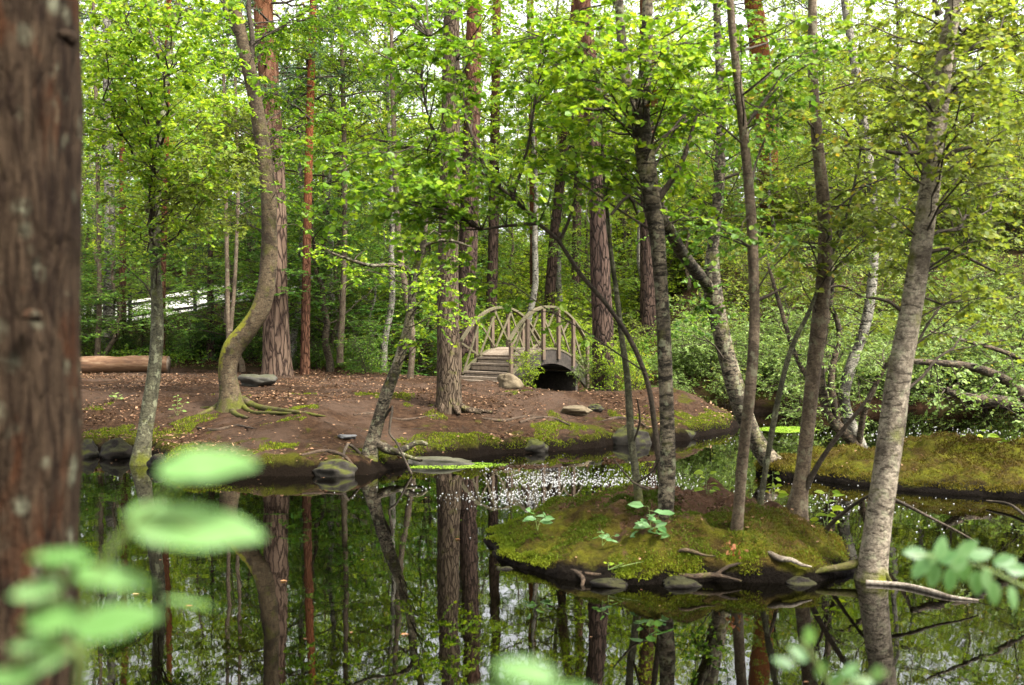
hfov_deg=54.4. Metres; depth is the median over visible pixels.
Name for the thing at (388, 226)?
shrub
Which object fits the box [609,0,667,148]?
leafy tree
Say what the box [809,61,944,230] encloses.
leafy tree
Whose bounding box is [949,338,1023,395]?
shrub
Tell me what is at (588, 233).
shrub
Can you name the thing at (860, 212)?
shrub
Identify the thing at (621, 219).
leafy tree
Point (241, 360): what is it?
leafy tree
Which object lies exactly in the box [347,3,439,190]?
leafy tree
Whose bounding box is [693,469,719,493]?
seedling
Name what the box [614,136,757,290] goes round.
leafy tree
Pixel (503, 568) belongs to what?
rock
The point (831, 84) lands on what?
leafy tree
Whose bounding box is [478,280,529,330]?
shrub
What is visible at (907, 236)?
shrub
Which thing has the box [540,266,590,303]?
shrub
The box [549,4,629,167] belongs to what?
leafy tree
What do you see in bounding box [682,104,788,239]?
leafy tree
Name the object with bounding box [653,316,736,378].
shrub
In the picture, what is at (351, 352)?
shrub
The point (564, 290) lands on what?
shrub
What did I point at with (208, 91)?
leafy tree
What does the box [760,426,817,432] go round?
duckweed
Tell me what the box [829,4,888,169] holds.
leafy tree
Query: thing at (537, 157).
leafy tree
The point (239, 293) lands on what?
shrub
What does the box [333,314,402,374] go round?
shrub
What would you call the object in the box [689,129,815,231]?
leafy tree
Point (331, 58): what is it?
leafy tree
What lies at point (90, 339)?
shrub
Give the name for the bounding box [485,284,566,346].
shrub
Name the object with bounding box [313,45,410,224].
leafy tree
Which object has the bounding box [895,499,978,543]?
driftwood branch
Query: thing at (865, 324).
birch tree
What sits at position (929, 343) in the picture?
shrub
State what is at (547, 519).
seedling
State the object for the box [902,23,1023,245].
leafy tree
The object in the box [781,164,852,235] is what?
shrub
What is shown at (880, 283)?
shrub
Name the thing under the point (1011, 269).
shrub
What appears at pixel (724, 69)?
leafy tree
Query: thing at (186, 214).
leafy tree
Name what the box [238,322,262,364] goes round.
shrub
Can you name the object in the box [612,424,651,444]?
rock
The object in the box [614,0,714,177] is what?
leafy tree
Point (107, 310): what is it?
birch tree
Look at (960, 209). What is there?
shrub
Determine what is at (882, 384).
shrub
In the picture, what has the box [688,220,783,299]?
shrub
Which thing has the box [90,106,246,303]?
leafy tree
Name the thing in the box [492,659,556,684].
leafy sapling
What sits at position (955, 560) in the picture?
leafy sapling
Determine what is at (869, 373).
shrub
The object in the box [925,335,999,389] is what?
shrub
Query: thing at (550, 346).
shrub
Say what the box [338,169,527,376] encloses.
leafy tree
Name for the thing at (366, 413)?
exposed root
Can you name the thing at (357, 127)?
leafy tree
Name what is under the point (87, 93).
leafy tree
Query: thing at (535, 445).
rock
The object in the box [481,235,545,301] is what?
shrub
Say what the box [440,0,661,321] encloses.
leafy tree
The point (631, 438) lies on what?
alder tree
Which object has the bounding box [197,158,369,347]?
leafy tree
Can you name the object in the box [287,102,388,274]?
leafy tree
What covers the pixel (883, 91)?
leafy tree
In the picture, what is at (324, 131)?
leafy tree
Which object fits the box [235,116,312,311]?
spruce tree
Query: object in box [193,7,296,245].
leafy tree
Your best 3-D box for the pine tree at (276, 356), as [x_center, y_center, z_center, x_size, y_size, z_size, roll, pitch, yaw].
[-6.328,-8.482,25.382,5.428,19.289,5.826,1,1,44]
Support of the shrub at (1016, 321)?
on the ground
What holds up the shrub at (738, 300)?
on the ground
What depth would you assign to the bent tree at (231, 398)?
17.24 m
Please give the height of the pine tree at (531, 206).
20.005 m
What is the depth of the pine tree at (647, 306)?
31.75 m
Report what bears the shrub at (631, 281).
on the ground
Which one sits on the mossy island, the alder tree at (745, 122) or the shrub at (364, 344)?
the alder tree at (745, 122)
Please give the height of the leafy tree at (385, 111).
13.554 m
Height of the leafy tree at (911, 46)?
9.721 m
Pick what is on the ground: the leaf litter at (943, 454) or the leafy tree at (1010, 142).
the leafy tree at (1010, 142)
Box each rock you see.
[82,439,99,457]
[99,437,132,458]
[146,453,166,468]
[238,374,277,386]
[312,459,357,476]
[338,434,356,438]
[408,456,474,465]
[496,566,512,569]
[497,373,523,388]
[525,438,548,452]
[560,405,591,415]
[588,404,603,411]
[590,578,627,587]
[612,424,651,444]
[663,575,701,588]
[686,430,695,438]
[786,576,816,584]
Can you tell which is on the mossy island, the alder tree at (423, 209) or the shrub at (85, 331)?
the alder tree at (423, 209)
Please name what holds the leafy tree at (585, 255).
on the ground
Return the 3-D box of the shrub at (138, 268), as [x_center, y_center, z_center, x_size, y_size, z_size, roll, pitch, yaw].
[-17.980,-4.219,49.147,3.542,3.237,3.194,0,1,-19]
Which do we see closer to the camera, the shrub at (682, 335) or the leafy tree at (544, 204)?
the shrub at (682, 335)
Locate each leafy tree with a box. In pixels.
[80,0,197,279]
[80,0,282,329]
[80,191,189,355]
[80,214,103,319]
[80,240,174,341]
[81,85,142,272]
[81,174,170,310]
[82,23,133,206]
[82,54,201,297]
[82,56,143,211]
[82,83,179,250]
[82,99,181,276]
[82,135,93,222]
[83,22,215,265]
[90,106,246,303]
[99,0,189,188]
[101,143,186,252]
[115,146,235,281]
[129,41,253,280]
[132,100,230,276]
[132,182,300,371]
[139,51,218,199]
[144,134,325,332]
[158,0,243,257]
[170,23,244,261]
[170,117,240,269]
[177,71,287,283]
[181,146,348,325]
[184,0,283,129]
[190,0,426,363]
[190,174,340,291]
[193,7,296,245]
[193,29,315,338]
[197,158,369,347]
[200,0,428,364]
[202,62,295,241]
[212,91,363,250]
[232,174,436,371]
[233,14,367,230]
[242,14,365,214]
[251,44,382,207]
[256,155,429,353]
[274,0,365,194]
[276,0,533,370]
[278,2,436,362]
[286,2,373,191]
[286,68,370,205]
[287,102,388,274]
[288,163,410,340]
[297,50,433,272]
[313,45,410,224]
[314,199,435,362]
[318,167,435,280]
[319,200,435,367]
[323,23,437,238]
[327,0,490,378]
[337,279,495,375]
[338,0,552,257]
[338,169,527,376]
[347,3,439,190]
[349,175,502,375]
[357,40,407,199]
[368,68,433,223]
[377,93,440,250]
[380,111,483,267]
[382,26,487,248]
[396,38,439,163]
[398,177,515,301]
[425,24,542,230]
[425,28,508,205]
[432,90,528,261]
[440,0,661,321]
[462,0,695,343]
[477,154,527,301]
[478,149,568,293]
[479,70,566,255]
[480,80,589,283]
[480,126,586,297]
[498,128,567,255]
[500,70,553,230]
[500,90,614,280]
[502,0,584,248]
[509,0,715,237]
[509,73,569,232]
[515,0,746,277]
[516,167,639,346]
[527,149,636,314]
[539,180,630,303]
[543,156,630,237]
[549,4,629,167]
[568,39,697,248]
[571,96,683,295]
[602,6,696,258]
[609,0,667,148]
[609,138,710,272]
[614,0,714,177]
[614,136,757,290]
[633,47,743,225]
[634,0,729,150]
[637,21,710,151]
[655,2,734,184]
[657,17,751,187]
[660,66,754,220]
[668,85,740,194]
[670,6,755,171]
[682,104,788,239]
[685,58,850,250]
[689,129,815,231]
[691,0,749,157]
[708,0,928,241]
[710,4,797,209]
[726,3,851,200]
[727,1,821,158]
[739,3,826,178]
[746,0,854,178]
[747,0,879,183]
[753,0,891,199]
[777,0,861,181]
[778,0,860,160]
[778,97,839,233]
[779,51,855,185]
[793,0,1023,278]
[799,0,874,123]
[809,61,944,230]
[825,40,904,185]
[827,119,955,226]
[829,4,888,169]
[841,9,958,192]
[843,29,964,198]
[844,0,955,165]
[844,57,992,228]
[881,0,996,177]
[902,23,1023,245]
[926,0,1023,113]
[945,9,1023,184]
[947,71,1023,249]
[948,17,1022,178]
[951,5,1023,142]
[951,7,1014,152]
[952,63,1021,150]
[952,67,1023,234]
[973,52,1023,197]
[973,92,1023,234]
[990,52,1022,137]
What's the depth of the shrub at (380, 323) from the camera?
34.15 m
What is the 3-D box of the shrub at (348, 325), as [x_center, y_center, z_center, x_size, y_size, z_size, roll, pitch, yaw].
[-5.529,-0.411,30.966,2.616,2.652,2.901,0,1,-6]
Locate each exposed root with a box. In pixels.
[196,425,256,430]
[302,449,352,463]
[353,412,373,415]
[392,414,436,420]
[482,415,535,421]
[519,416,571,425]
[571,569,616,585]
[604,416,649,428]
[678,548,714,556]
[678,562,742,581]
[768,551,811,567]
[815,558,858,573]
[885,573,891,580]
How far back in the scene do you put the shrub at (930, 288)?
28.21 m
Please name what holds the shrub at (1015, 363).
on the ground
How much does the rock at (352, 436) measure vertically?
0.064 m
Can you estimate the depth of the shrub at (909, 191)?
43.81 m
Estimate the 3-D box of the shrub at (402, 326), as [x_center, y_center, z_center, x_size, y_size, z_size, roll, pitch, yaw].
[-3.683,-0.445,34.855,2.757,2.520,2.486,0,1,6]
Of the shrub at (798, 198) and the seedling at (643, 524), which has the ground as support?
the shrub at (798, 198)
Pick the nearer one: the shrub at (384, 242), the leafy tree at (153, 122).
the shrub at (384, 242)
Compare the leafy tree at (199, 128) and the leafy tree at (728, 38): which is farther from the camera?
the leafy tree at (728, 38)
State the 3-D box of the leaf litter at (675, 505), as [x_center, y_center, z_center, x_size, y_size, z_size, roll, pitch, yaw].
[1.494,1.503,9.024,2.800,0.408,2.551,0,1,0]
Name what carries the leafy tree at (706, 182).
on the ground
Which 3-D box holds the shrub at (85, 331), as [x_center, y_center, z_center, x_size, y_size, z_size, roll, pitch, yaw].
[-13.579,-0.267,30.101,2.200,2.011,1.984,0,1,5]
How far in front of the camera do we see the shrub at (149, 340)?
30.58 m
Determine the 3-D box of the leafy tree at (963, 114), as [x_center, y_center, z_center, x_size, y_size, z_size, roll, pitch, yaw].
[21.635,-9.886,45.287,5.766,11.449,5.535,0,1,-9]
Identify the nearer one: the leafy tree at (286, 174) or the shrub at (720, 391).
the shrub at (720, 391)
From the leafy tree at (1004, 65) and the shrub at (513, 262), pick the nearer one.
the shrub at (513, 262)
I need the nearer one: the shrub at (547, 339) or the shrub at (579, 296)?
the shrub at (547, 339)
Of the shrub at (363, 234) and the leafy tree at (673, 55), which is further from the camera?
the leafy tree at (673, 55)
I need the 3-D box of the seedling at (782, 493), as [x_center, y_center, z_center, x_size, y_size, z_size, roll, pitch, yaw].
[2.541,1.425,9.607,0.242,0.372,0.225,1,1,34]
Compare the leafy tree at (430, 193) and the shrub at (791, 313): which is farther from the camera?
the leafy tree at (430, 193)
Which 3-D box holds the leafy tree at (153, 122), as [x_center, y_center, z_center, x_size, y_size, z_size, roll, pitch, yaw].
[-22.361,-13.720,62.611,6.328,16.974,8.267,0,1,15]
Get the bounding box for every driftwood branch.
[823,494,868,532]
[866,580,978,600]
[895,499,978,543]
[986,500,1023,515]
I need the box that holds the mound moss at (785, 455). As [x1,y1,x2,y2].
[753,452,813,474]
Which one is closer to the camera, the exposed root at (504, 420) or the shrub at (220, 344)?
the exposed root at (504, 420)
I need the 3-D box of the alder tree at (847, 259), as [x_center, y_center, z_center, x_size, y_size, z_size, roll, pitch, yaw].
[2.926,-0.304,9.329,1.184,4.337,1.154,0,1,19]
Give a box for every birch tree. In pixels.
[80,0,222,348]
[80,0,309,465]
[82,1,155,355]
[296,218,482,474]
[761,0,951,448]
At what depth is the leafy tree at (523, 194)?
56.81 m
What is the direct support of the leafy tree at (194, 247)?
on the ground
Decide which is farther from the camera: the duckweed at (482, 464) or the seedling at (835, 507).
the duckweed at (482, 464)
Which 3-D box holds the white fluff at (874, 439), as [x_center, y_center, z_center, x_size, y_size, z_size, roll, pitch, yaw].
[9.040,1.690,17.290,11.481,0.011,6.374,0,1,0]
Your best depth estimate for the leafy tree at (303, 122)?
42.96 m
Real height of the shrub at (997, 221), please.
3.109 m
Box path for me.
[80,276,396,319]
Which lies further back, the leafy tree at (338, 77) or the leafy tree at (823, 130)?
the leafy tree at (338, 77)
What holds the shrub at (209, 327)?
on the ground
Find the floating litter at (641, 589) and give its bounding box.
[151,423,1018,681]
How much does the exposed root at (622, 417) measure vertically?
0.152 m
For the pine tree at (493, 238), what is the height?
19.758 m
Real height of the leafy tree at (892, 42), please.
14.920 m
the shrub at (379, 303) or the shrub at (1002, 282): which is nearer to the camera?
the shrub at (1002, 282)
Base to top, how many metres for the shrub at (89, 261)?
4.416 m
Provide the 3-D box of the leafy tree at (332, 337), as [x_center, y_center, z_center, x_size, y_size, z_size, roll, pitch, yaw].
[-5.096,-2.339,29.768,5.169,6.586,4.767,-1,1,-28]
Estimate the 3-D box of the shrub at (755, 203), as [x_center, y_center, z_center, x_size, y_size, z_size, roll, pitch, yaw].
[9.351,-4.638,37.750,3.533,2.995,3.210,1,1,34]
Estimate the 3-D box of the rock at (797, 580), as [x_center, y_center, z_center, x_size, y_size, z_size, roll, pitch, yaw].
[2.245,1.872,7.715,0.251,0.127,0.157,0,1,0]
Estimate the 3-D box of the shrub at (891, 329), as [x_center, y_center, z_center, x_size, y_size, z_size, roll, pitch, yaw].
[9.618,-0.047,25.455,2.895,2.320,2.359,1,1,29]
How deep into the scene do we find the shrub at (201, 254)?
55.41 m
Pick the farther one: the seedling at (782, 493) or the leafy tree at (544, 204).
the leafy tree at (544, 204)
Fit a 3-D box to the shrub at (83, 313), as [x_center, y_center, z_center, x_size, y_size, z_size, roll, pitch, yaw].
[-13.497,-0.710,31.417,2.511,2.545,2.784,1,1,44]
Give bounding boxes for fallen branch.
[910,377,1023,418]
[911,349,1023,433]
[929,308,1023,405]
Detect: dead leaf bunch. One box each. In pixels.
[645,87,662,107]
[719,537,748,558]
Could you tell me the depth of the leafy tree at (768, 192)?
32.58 m
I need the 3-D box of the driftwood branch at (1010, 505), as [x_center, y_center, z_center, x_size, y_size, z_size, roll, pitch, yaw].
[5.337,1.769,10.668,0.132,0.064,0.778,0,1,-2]
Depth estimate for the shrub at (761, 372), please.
23.50 m
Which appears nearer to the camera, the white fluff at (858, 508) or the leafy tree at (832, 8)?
the white fluff at (858, 508)
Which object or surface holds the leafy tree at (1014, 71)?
on the ground
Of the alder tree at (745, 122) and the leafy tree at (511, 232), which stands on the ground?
the leafy tree at (511, 232)
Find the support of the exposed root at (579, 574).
on the mossy island
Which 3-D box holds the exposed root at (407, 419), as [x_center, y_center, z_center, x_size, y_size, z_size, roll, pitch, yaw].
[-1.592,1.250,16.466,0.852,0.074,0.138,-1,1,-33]
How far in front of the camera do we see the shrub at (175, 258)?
52.66 m
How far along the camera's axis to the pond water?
7.37 m
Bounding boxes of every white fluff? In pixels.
[334,457,775,537]
[697,485,1011,538]
[716,424,1010,444]
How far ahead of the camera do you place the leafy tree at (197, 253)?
29.70 m
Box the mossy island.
[483,477,855,584]
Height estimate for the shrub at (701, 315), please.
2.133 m
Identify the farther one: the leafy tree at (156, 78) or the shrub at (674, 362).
the leafy tree at (156, 78)
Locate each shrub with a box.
[80,282,129,349]
[80,313,102,353]
[80,315,128,355]
[81,216,116,303]
[81,233,92,281]
[83,226,131,276]
[91,326,132,355]
[114,318,148,349]
[115,225,183,280]
[138,201,204,272]
[138,328,176,354]
[165,314,218,363]
[171,221,217,265]
[178,313,220,357]
[179,316,221,357]
[183,299,236,353]
[195,321,243,356]
[203,255,318,350]
[213,216,296,274]
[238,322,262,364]
[239,314,261,358]
[249,278,337,355]
[288,231,394,341]
[291,317,336,369]
[291,348,299,369]
[293,291,375,360]
[314,227,381,303]
[319,287,407,366]
[330,315,392,370]
[333,285,386,354]
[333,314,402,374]
[335,187,399,247]
[351,203,437,272]
[353,271,400,338]
[361,251,485,320]
[366,220,413,262]
[376,296,436,362]
[385,301,482,375]
[393,235,437,317]
[415,344,469,376]
[417,276,499,337]
[421,324,489,375]
[432,235,528,307]
[462,347,489,368]
[464,299,520,360]
[476,265,544,344]
[476,279,542,343]
[477,238,545,297]
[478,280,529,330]
[480,291,538,343]
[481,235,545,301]
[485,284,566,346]
[488,305,554,347]
[496,278,578,344]
[498,255,570,331]
[498,262,545,295]
[499,229,548,281]
[499,328,533,346]
[505,272,590,335]
[515,312,580,351]
[523,280,589,335]
[534,330,584,358]
[537,295,616,353]
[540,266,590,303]
[555,275,623,340]
[565,226,619,266]
[565,311,625,354]
[567,268,639,334]
[582,199,636,259]
[611,237,704,323]
[614,316,656,357]
[616,253,639,312]
[624,221,700,298]
[632,223,726,291]
[646,337,708,380]
[649,361,696,393]
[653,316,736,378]
[653,318,712,364]
[665,158,779,274]
[666,161,743,225]
[666,204,740,271]
[668,181,758,256]
[669,272,802,362]
[669,296,746,361]
[669,303,743,377]
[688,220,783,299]
[690,340,771,408]
[697,318,766,377]
[701,220,811,304]
[708,306,802,374]
[726,185,803,246]
[729,308,808,376]
[735,231,815,327]
[738,338,794,391]
[739,136,881,250]
[740,291,848,374]
[754,149,876,249]
[756,349,828,413]
[758,341,807,395]
[759,245,908,329]
[762,318,845,384]
[764,166,881,255]
[776,307,864,364]
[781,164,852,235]
[795,171,882,240]
[802,286,892,378]
[805,331,863,392]
[809,237,923,323]
[814,175,897,255]
[824,325,895,401]
[835,348,888,396]
[843,303,933,362]
[858,328,964,405]
[858,335,937,392]
[861,164,972,240]
[861,180,953,248]
[874,117,1023,254]
[874,303,971,378]
[877,263,960,324]
[883,168,984,246]
[895,321,990,399]
[897,290,1019,370]
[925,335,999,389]
[929,259,1016,326]
[933,304,1023,365]
[939,176,1023,248]
[943,333,1023,409]
[945,253,1023,316]
[949,119,1023,249]
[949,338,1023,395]
[963,284,1023,345]
[969,155,1023,252]
[969,227,1023,309]
[971,293,1023,367]
[985,182,1023,237]
[993,336,1023,396]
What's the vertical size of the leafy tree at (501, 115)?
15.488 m
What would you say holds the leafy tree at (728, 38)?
on the ground
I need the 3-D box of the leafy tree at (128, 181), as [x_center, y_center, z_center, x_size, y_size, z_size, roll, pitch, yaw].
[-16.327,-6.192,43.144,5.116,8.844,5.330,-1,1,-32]
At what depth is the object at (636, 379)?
20.87 m
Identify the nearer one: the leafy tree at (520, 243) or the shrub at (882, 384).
the shrub at (882, 384)
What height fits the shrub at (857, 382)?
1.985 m
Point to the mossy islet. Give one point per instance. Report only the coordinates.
(923, 447)
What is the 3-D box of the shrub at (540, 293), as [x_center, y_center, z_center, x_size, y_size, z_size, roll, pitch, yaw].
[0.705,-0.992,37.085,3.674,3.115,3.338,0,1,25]
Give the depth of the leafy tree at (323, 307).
27.26 m
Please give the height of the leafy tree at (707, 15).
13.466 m
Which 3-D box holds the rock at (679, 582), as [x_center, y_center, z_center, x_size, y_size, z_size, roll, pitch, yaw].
[1.308,1.856,7.645,0.301,0.116,0.200,0,1,0]
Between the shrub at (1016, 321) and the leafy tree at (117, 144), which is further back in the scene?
the leafy tree at (117, 144)
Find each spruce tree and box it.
[80,245,94,333]
[91,285,145,353]
[117,304,166,355]
[163,136,262,361]
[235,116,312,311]
[290,143,380,342]
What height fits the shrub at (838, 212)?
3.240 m
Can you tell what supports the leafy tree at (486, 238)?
on the ground
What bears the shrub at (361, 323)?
on the ground
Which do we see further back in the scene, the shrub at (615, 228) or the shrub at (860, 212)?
the shrub at (615, 228)
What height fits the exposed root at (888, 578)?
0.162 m
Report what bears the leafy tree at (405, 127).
on the ground
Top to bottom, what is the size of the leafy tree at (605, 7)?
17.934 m
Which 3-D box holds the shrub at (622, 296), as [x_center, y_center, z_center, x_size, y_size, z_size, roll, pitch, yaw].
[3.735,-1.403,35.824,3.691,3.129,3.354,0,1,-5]
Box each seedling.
[170,395,188,414]
[522,507,554,530]
[593,530,619,545]
[604,561,643,569]
[628,501,674,538]
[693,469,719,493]
[760,471,788,500]
[810,490,843,533]
[960,429,1006,441]
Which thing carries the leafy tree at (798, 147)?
on the ground
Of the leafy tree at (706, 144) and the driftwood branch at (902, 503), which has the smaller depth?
the driftwood branch at (902, 503)
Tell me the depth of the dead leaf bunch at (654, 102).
8.06 m
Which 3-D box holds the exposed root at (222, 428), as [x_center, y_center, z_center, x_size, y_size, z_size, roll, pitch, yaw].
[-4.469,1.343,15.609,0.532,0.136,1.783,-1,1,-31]
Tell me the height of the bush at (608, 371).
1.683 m
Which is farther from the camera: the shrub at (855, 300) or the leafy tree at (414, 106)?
the leafy tree at (414, 106)
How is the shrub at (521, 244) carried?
on the ground
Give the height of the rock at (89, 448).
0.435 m
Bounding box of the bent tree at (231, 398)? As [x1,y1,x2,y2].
[149,0,391,418]
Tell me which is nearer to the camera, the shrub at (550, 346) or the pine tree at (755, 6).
the shrub at (550, 346)
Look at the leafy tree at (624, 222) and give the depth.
43.62 m
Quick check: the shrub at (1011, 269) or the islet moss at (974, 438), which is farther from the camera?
the shrub at (1011, 269)
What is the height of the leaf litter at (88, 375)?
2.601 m
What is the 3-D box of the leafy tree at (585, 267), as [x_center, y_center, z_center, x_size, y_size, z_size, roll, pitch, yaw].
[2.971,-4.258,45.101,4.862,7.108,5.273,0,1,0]
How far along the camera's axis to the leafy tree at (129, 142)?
55.14 m
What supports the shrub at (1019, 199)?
on the ground
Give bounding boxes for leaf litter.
[81,314,770,461]
[532,484,832,559]
[816,436,1023,480]
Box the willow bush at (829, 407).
[760,211,936,446]
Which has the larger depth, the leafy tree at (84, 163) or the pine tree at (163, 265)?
the leafy tree at (84, 163)
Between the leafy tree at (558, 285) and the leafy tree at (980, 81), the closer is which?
the leafy tree at (558, 285)
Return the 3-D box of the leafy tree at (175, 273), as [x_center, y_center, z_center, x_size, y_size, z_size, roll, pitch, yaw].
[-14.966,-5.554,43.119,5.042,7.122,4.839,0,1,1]
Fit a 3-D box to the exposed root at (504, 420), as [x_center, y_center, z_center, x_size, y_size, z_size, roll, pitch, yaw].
[-0.016,1.312,17.045,1.058,0.100,0.205,-1,1,-29]
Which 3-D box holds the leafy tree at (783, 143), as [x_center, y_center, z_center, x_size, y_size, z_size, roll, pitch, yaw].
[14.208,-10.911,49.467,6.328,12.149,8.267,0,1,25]
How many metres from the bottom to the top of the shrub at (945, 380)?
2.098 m
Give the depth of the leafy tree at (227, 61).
74.86 m
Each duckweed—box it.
[410,462,507,468]
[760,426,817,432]
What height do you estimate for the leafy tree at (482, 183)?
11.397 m
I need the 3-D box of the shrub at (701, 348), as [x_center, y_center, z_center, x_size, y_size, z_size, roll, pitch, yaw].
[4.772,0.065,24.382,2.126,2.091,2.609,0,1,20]
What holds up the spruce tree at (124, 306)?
on the ground
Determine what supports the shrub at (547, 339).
on the ground
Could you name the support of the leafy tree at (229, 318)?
on the ground
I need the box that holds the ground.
[80,201,1023,476]
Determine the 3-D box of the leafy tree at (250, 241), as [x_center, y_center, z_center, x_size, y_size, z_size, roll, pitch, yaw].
[-8.835,-3.627,33.258,5.653,7.200,5.880,-1,1,-39]
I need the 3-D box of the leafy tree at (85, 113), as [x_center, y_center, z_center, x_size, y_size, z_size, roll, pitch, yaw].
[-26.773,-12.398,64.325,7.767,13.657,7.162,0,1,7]
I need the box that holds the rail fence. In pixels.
[94,273,315,330]
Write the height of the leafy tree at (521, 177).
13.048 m
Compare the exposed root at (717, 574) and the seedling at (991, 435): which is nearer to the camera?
the exposed root at (717, 574)
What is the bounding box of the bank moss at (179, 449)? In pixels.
[82,389,730,463]
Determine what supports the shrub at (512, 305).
on the ground
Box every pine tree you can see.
[0,0,83,684]
[80,0,230,329]
[80,3,140,279]
[132,0,246,355]
[180,0,379,376]
[204,0,422,374]
[428,0,492,414]
[458,0,483,357]
[484,0,518,329]
[523,0,537,312]
[544,0,575,321]
[549,112,583,314]
[574,0,618,390]
[597,0,690,343]
[696,0,807,248]
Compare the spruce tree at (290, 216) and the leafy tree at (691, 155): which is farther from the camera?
the leafy tree at (691, 155)
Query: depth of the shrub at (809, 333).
24.45 m
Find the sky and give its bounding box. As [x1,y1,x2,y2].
[80,0,1023,241]
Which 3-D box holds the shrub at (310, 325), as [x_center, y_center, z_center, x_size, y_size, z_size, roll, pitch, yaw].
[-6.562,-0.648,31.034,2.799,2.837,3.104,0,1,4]
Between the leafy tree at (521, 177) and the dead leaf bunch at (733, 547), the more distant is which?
the leafy tree at (521, 177)
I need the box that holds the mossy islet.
[812,432,1023,498]
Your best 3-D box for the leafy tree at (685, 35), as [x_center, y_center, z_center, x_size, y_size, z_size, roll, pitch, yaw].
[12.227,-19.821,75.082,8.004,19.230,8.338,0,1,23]
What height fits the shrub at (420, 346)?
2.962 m
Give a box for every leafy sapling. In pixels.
[0,449,263,684]
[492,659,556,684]
[772,627,888,684]
[902,536,1023,610]
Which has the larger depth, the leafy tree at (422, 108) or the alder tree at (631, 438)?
the leafy tree at (422, 108)
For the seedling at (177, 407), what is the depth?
16.88 m
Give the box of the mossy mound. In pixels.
[756,453,812,478]
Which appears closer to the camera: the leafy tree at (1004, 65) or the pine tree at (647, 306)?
the pine tree at (647, 306)
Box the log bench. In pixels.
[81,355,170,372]
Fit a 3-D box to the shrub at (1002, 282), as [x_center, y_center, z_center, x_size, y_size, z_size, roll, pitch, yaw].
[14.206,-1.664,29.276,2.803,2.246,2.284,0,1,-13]
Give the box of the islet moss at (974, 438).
[810,431,1023,492]
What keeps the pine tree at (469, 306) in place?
on the ground
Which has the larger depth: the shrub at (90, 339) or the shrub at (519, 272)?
the shrub at (519, 272)
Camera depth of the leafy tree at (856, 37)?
72.83 m
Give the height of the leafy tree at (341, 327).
11.806 m
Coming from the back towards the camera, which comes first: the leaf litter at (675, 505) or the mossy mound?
the mossy mound
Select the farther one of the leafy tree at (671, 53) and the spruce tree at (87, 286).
the leafy tree at (671, 53)
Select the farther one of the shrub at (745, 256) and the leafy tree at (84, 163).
the leafy tree at (84, 163)
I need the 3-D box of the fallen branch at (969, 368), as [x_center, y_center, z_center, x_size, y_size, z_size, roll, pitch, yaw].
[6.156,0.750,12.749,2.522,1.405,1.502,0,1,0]
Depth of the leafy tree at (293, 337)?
28.95 m
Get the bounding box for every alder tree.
[296,0,659,477]
[484,0,802,520]
[569,36,659,501]
[636,0,806,466]
[656,0,882,530]
[718,0,954,521]
[757,99,891,504]
[781,0,1023,582]
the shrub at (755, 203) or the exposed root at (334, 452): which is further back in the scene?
the shrub at (755, 203)
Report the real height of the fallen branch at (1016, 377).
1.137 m
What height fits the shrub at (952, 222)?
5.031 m
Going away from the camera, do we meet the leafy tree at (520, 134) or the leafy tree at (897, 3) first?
the leafy tree at (897, 3)
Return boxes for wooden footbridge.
[460,305,589,390]
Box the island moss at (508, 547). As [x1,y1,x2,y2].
[484,475,849,581]
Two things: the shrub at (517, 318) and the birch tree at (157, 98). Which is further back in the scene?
the shrub at (517, 318)
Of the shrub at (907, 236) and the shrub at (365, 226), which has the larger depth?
the shrub at (365, 226)
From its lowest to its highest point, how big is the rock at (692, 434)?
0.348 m
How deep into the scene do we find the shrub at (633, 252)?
36.94 m
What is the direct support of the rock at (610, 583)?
on the mossy island
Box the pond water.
[79,407,1023,684]
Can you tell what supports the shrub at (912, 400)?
on the ground
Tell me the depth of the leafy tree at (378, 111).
74.99 m
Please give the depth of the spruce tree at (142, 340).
30.56 m
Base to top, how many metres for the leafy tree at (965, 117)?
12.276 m
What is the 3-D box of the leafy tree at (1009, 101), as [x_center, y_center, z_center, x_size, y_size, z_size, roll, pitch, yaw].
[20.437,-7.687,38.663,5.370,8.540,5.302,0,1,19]
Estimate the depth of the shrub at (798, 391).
22.75 m
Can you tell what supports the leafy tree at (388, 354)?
on the ground
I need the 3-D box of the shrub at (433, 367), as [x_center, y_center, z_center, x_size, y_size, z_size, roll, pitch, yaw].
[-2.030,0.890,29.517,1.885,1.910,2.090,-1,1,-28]
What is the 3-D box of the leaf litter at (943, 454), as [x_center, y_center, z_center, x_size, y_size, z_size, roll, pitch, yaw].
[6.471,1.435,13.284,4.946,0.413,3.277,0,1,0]
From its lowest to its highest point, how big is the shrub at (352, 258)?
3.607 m
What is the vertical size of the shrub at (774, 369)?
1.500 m
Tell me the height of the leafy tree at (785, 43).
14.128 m
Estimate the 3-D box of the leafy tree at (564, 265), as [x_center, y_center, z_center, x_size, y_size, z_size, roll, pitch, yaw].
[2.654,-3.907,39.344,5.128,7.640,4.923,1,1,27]
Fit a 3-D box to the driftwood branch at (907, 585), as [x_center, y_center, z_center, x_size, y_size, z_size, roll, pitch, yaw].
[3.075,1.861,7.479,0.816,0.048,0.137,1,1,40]
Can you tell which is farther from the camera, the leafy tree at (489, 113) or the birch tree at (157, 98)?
the leafy tree at (489, 113)
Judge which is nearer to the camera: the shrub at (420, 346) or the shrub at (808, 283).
the shrub at (808, 283)
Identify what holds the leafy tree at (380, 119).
on the ground
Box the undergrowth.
[80,230,1023,393]
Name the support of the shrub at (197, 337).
on the ground
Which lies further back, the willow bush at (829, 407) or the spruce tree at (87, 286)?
the spruce tree at (87, 286)

